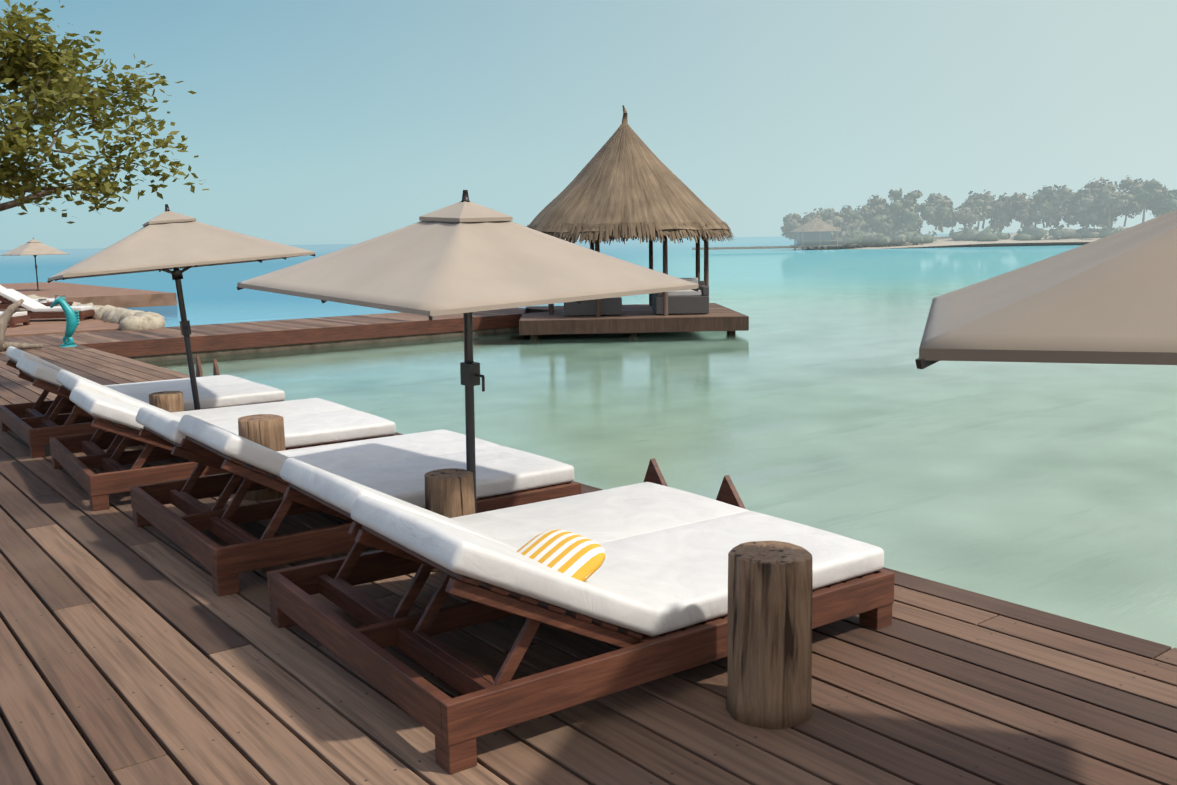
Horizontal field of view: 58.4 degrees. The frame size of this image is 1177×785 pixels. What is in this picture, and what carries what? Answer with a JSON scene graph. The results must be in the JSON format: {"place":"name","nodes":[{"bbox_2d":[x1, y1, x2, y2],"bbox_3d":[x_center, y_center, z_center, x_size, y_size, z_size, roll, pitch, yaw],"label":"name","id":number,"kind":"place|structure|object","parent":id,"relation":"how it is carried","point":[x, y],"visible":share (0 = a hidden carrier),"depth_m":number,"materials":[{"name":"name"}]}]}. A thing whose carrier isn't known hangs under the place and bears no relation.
{"place":"outdoors","nodes":[
{"label":"outdoors","id":0,"kind":"place"},
{"bbox_2d":[38,295,58,302],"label":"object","id":1,"kind":"object","parent":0,"point":[44,300],"visible":0.71,"depth_m":26.47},
{"bbox_2d":[0,282,176,336],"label":"terrace","id":2,"kind":"structure","parent":0,"point":[111,296],"depth_m":37.77,"materials":[{"name":"brown wood"}]},
{"bbox_2d":[8,316,29,327],"bbox_3d":[-13.511,-1.717,23.169,2.000,0.620,0.750,-1,8,-3],"label":"bed frame","id":3,"kind":"object","parent":2,"relation":"on","point":[14,321],"visible":0.5,"depth_m":23.11,"materials":[{"name":"brown wood"}]},
{"bbox_2d":[0,311,26,317],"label":"lounger cushion","id":4,"kind":"object","parent":3,"relation":"on","point":[19,314],"visible":0.58,"depth_m":23.17,"materials":[{"name":"white fabric"}]},
{"bbox_2d":[0,299,56,309],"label":"bed frame","id":5,"kind":"object","parent":2,"relation":"on","point":[4,304],"visible":0.08,"depth_m":28.64,"materials":[{"name":"brown wood"}]},
{"bbox_2d":[0,285,54,302],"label":"lounger cushion","id":6,"kind":"object","parent":5,"relation":"on","point":[47,299],"visible":0.19,"depth_m":28.75,"materials":[{"name":"white fabric"}]},
{"bbox_2d":[10,238,68,290],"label":"umbrella pole","id":7,"kind":"object","parent":2,"relation":"on","point":[36,272],"visible":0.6,"depth_m":43.02,"materials":[{"name":"black metal"}]},
{"bbox_2d":[1,239,67,255],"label":"umbrella canopy","id":8,"kind":"object","parent":7,"relation":"attached to","point":[33,247],"visible":1,"depth_m":42.54,"materials":[{"name":"beige fabric"}]},
{"bbox_2d":[0,296,94,320],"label":"bed frame","id":9,"kind":"object","parent":2,"relation":"on","point":[49,315],"visible":0.33,"depth_m":24.59,"materials":[{"name":"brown wood"}]},
{"bbox_2d":[0,289,92,312],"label":"lounger cushion","id":10,"kind":"object","parent":9,"relation":"on","point":[14,296],"visible":0.9,"depth_m":24.64,"materials":[{"name":"white fabric"}]},
{"bbox_2d":[41,301,72,305],"bbox_3d":[-13.619,-2.118,26.709,0.900,0.340,0.600,-7,10,-38],"label":"table","id":11,"kind":"object","parent":2,"relation":"on","point":[70,303],"visible":0.25,"depth_m":26.61,"materials":[{"name":"brown wood"}]},
{"bbox_2d":[23,294,164,330],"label":"terrace rock wall","id":12,"kind":"structure","parent":2,"relation":"on","point":[127,319],"depth_m":23.06,"materials":[{"name":"beige stone"}]},
{"bbox_2d":[0,0,208,223],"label":"tree","id":13,"kind":"object","parent":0,"point":[64,79],"depth_m":12.33,"materials":[{"name":"green plant"}]},
{"bbox_2d":[237,202,698,315],"bbox_3d":[-0.641,-0.746,5.517,1.892,0.519,1.889,-7,10,-38],"label":"umbrella canopy","id":14,"kind":"object","parent":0,"point":[461,257],"visible":1,"depth_m":5.12,"materials":[{"name":"beige fabric"}]},
{"bbox_2d":[0,232,1176,648],"bbox_3d":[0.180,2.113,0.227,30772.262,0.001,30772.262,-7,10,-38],"label":"sea water","id":15,"kind":"structure","parent":0,"point":[814,396],"depth_m":13.20,"materials":[{"name":"teal liquid"}]},
{"bbox_2d":[126,327,518,361],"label":"boardwalk","id":16,"kind":"structure","parent":15,"relation":"in","point":[164,357],"depth_m":21.78,"materials":[{"name":"brown wood"}]},
{"bbox_2d":[4,308,555,346],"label":"pier planks","id":17,"kind":"object","parent":16,"relation":"on","point":[49,340],"visible":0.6,"depth_m":22.14,"materials":[{"name":"brown wood"}]},
{"bbox_2d":[79,314,521,356],"bbox_3d":[-4.904,-1.265,22.227,10.850,0.298,0.161,-7,10,-38],"label":"pier edge board","id":18,"kind":"object","parent":16,"relation":"attached to","point":[135,348],"visible":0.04,"depth_m":21.47,"materials":[{"name":"brown wood"}]},
{"bbox_2d":[519,303,748,338],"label":"gazebo platform","id":19,"kind":"structure","parent":15,"relation":"in","point":[534,329],"depth_m":22.70,"materials":[{"name":"brown wood"}]},
{"bbox_2d":[521,303,743,320],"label":"hut platform","id":20,"kind":"structure","parent":19,"relation":"on","point":[641,311],"depth_m":23.86,"materials":[{"name":"brown wood"}]},
{"bbox_2d":[548,232,708,316],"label":"gazebo posts","id":21,"kind":"object","parent":20,"relation":"on","point":[665,271],"visible":0.08,"depth_m":24.23,"materials":[{"name":"brown wood"}]},
{"bbox_2d":[526,105,734,244],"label":"thatch roof","id":22,"kind":"structure","parent":21,"relation":"on","point":[626,183],"depth_m":23.32,"materials":[{"name":"brown wicker"}]},
{"bbox_2d":[564,278,708,315],"bbox_3d":[1.078,-2.189,23.971,3.070,0.780,2.676,-7,10,-38],"label":"sofa","id":23,"kind":"object","parent":20,"relation":"on","point":[690,301],"visible":0.69,"depth_m":23.58,"materials":[{"name":"grey fabric"}]},
{"bbox_2d":[692,229,841,249],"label":"pier","id":24,"kind":"structure","parent":15,"relation":"on","point":[794,246],"depth_m":157.89,"materials":[{"name":"wood"}]},
{"bbox_2d":[0,0,1176,249],"label":"sky","id":25,"kind":"structure","parent":0,"point":[307,122],"materials":[{"name":"blue"}]},
{"bbox_2d":[796,231,830,244],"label":"hut","id":26,"kind":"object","parent":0,"point":[809,238],"depth_m":160.75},
{"bbox_2d":[791,217,840,231],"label":"thatched roof","id":27,"kind":"structure","parent":26,"relation":"on","point":[815,224],"depth_m":157.99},
{"bbox_2d":[791,228,1126,248],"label":"beach","id":28,"kind":"structure","parent":0,"point":[944,241],"depth_m":164.02,"materials":[{"name":"beige sand"}]},
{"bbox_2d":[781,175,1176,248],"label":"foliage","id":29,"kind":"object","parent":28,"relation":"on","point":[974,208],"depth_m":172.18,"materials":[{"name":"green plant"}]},
{"bbox_2d":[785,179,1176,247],"bbox_3d":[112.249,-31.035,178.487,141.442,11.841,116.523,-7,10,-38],"label":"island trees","id":30,"kind":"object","parent":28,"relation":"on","point":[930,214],"depth_m":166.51,"materials":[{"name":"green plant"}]},
{"bbox_2d":[919,209,1176,364],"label":"umbrella canopy","id":31,"kind":"object","parent":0,"point":[1111,299],"visible":1,"depth_m":2.03,"materials":[{"name":"beige fabric"}]},
{"bbox_2d":[915,358,937,368],"bbox_3d":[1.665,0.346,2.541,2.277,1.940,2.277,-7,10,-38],"label":"umbrella rib tip","id":32,"kind":"object","parent":31,"relation":"attached to","point":[921,363],"visible":0.16,"depth_m":1.97,"materials":[{"name":"black metal"}]},
{"bbox_3d":[-0.977,1.234,8.550,0.238,1.387,26.580,-7,10,-38],"label":"deck fascia and piles","id":33,"kind":"object","parent":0,"visible":0},
{"bbox_2d":[0,555,192,784],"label":"deck gaps","id":34,"kind":"object","parent":33,"relation":"on","point":[21,753],"depth_m":3.87,"materials":[{"name":"black"}]},
{"bbox_2d":[0,345,1176,784],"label":"deck planks","id":35,"kind":"object","parent":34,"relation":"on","point":[936,683],"visible":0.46,"depth_m":4.02,"materials":[{"name":"brown wood"}]},
{"bbox_2d":[0,299,42,351],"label":"driftwood","id":36,"kind":"object","parent":35,"relation":"on","point":[8,313],"visible":0.92,"depth_m":17.90,"materials":[{"name":"beige wood"}]},
{"bbox_2d":[0,359,97,457],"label":"lounger frame","id":37,"kind":"object","parent":35,"relation":"on","point":[22,420],"visible":0.33,"depth_m":9.39,"materials":[{"name":"brown wood"}]},
{"bbox_2d":[5,346,251,393],"bbox_3d":[-4.448,-0.222,10.301,2.091,0.561,0.859,-7,10,-36],"label":"sunbed mattress","id":38,"kind":"object","parent":37,"relation":"on","point":[14,353],"visible":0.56,"depth_m":10.39,"materials":[{"name":"white fabric"}]},
{"bbox_2d":[16,357,284,410],"bbox_3d":[-3.970,-0.115,9.639,2.117,0.524,0.859,-7,10,-36],"label":"sunbed mattress","id":39,"kind":"object","parent":37,"relation":"on","point":[229,395],"visible":0.65,"depth_m":9.71,"materials":[{"name":"white fabric"}]},
{"bbox_2d":[50,295,79,346],"bbox_3d":[-9.204,-1.251,18.528,0.407,0.921,0.320,-7,10,-38],"label":"seahorse statue","id":40,"kind":"object","parent":35,"relation":"on","point":[72,320],"visible":0.98,"depth_m":18.47,"materials":[{"name":"ceramic"}]},
{"bbox_2d":[149,391,183,447],"bbox_3d":[-3.598,0.239,9.009,0.276,0.476,0.300,-7,10,-38],"label":"stump table","id":41,"kind":"object","parent":35,"relation":"on","point":[170,401],"visible":0.38,"depth_m":8.89,"materials":[{"name":"brown wood"}]},
{"bbox_2d":[47,204,314,409],"bbox_3d":[-3.562,-0.590,9.187,2.157,2.076,2.154,-7,10,-38],"label":"umbrella pole","id":42,"kind":"object","parent":35,"relation":"on","point":[177,275],"visible":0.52,"depth_m":9.16,"materials":[{"name":"black metal"}]},
{"bbox_2d":[48,211,314,280],"bbox_3d":[-3.574,-1.272,9.088,2.146,0.597,2.142,-7,10,-38],"label":"umbrella canopy","id":43,"kind":"object","parent":42,"relation":"attached to","point":[169,240],"visible":0.98,"depth_m":8.59,"materials":[{"name":"beige fabric"}]},
{"bbox_2d":[196,355,202,376],"bbox_3d":[-4.967,-0.306,13.440,0.035,0.328,0.497,-5,9,-28],"label":"deck triangle","id":44,"kind":"object","parent":35,"relation":"on","point":[199,372],"visible":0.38,"depth_m":13.42,"materials":[{"name":"brown wood"}]},
{"bbox_2d":[213,359,219,375],"bbox_3d":[-4.565,-0.240,12.934,0.035,0.328,0.497,-5,9,-28],"label":"deck triangle","id":45,"kind":"object","parent":35,"relation":"on","point":[215,369],"visible":0.4,"depth_m":12.93,"materials":[{"name":"brown wood"}]},
{"bbox_2d":[49,385,395,510],"bbox_3d":[-2.845,0.255,8.176,2.200,0.658,1.750,-7,10,-34],"label":"lounger frame","id":46,"kind":"object","parent":35,"relation":"on","point":[114,439],"visible":0.33,"depth_m":7.31,"materials":[{"name":"brown wood"}]},
{"bbox_2d":[56,369,350,423],"bbox_3d":[-3.057,0.027,8.502,2.109,0.537,0.859,-7,10,-34],"label":"sunbed mattress","id":47,"kind":"object","parent":46,"relation":"on","point":[68,380],"visible":0.52,"depth_m":8.57,"materials":[{"name":"white fabric"}]},
{"bbox_2d":[69,387,395,448],"bbox_3d":[-2.603,0.143,7.825,2.141,0.486,0.859,-7,10,-34],"label":"sunbed mattress","id":48,"kind":"object","parent":46,"relation":"on","point":[301,430],"visible":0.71,"depth_m":7.84,"materials":[{"name":"white fabric"}]},
{"bbox_2d":[238,414,285,500],"bbox_3d":[-2.238,0.440,7.219,0.315,0.546,0.314,-7,10,-38],"label":"stump table","id":49,"kind":"object","parent":35,"relation":"on","point":[266,430],"visible":0.5,"depth_m":7.11,"materials":[{"name":"brown wood"}]},
{"bbox_2d":[130,426,581,595],"bbox_3d":[-1.448,0.473,6.462,2.265,0.670,1.833,-7,10,-38],"label":"lounger frame","id":50,"kind":"object","parent":35,"relation":"on","point":[243,551],"visible":0.5,"depth_m":5.86,"materials":[{"name":"brown wood"}]},
{"bbox_2d":[136,407,500,470],"bbox_3d":[-1.678,0.273,6.780,2.134,0.499,0.859,-7,10,-35],"label":"sunbed mattress","id":51,"kind":"object","parent":50,"relation":"on","point":[347,455],"visible":0.48,"depth_m":6.90,"materials":[{"name":"white fabric"}]},
{"bbox_2d":[177,415,573,507],"bbox_3d":[-1.181,0.334,6.126,2.100,0.549,0.859,-7,10,-35],"label":"sunbed mattress","id":52,"kind":"object","parent":50,"relation":"on","point":[500,470],"visible":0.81,"depth_m":6.17,"materials":[{"name":"white fabric"}]},
{"bbox_2d":[424,468,474,573],"bbox_3d":[-0.729,0.673,5.568,0.280,0.506,0.276,-7,10,-38],"label":"stump table","id":53,"kind":"object","parent":35,"relation":"on","point":[449,492],"visible":0.54,"depth_m":5.44,"materials":[{"name":"brown wood"}]},
{"bbox_2d":[237,190,698,513],"bbox_3d":[-0.630,-0.074,5.615,1.905,1.978,1.901,-7,10,-38],"label":"umbrella pole","id":54,"kind":"object","parent":35,"relation":"on","point":[470,375],"visible":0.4,"depth_m":5.61,"materials":[{"name":"black metal"}]},
{"bbox_2d":[267,483,894,773],"bbox_3d":[-0.061,0.719,4.687,2.288,0.645,1.862,-7,10,-38],"label":"lounger frame","id":55,"kind":"object","parent":35,"relation":"on","point":[485,703],"visible":0.5,"depth_m":3.92,"materials":[{"name":"brown wood"}]},
{"bbox_2d":[280,458,748,549],"bbox_3d":[-0.280,0.492,5.009,2.117,0.524,0.859,-7,10,-35],"label":"sunbed mattress","id":56,"kind":"object","parent":55,"relation":"on","point":[607,515],"visible":0.65,"depth_m":5.13,"materials":[{"name":"white fabric"}]},
{"bbox_2d":[351,495,883,636],"bbox_3d":[0.192,0.588,4.341,2.126,0.512,0.859,-7,10,-35],"label":"sunbed mattress","id":57,"kind":"object","parent":55,"relation":"on","point":[655,583],"visible":0.92,"depth_m":4.07,"materials":[{"name":"white fabric"}]},
{"bbox_2d":[516,529,604,581],"bbox_3d":[-0.134,0.639,3.956,0.291,0.176,0.439,-7,10,-38],"label":"striped pillow","id":58,"kind":"object","parent":57,"relation":"on","point":[576,556],"visible":0.6,"depth_m":3.89,"materials":[{"name":"yellow fabric"}]},
{"bbox_2d":[644,458,667,486],"bbox_3d":[0.445,0.589,6.623,0.035,0.328,0.497,-5,9,-28],"label":"deck triangle","id":59,"kind":"object","parent":35,"relation":"on","point":[654,474],"visible":0.38,"depth_m":6.64,"materials":[{"name":"brown wood"}]},
{"bbox_2d":[716,475,745,508],"bbox_3d":[0.847,0.656,6.116,0.035,0.328,0.497,-5,9,-28],"label":"deck triangle","id":60,"kind":"object","parent":35,"relation":"on","point":[728,493],"visible":0.35,"depth_m":6.13,"materials":[{"name":"brown wood"}]},
{"bbox_2d":[726,541,812,729],"bbox_3d":[0.653,0.861,3.793,0.301,0.596,0.310,-2,8,-8],"label":"stump table","id":61,"kind":"object","parent":35,"relation":"on","point":[770,592],"visible":1,"depth_m":3.68,"materials":[{"name":"brown wood"}]}
]}

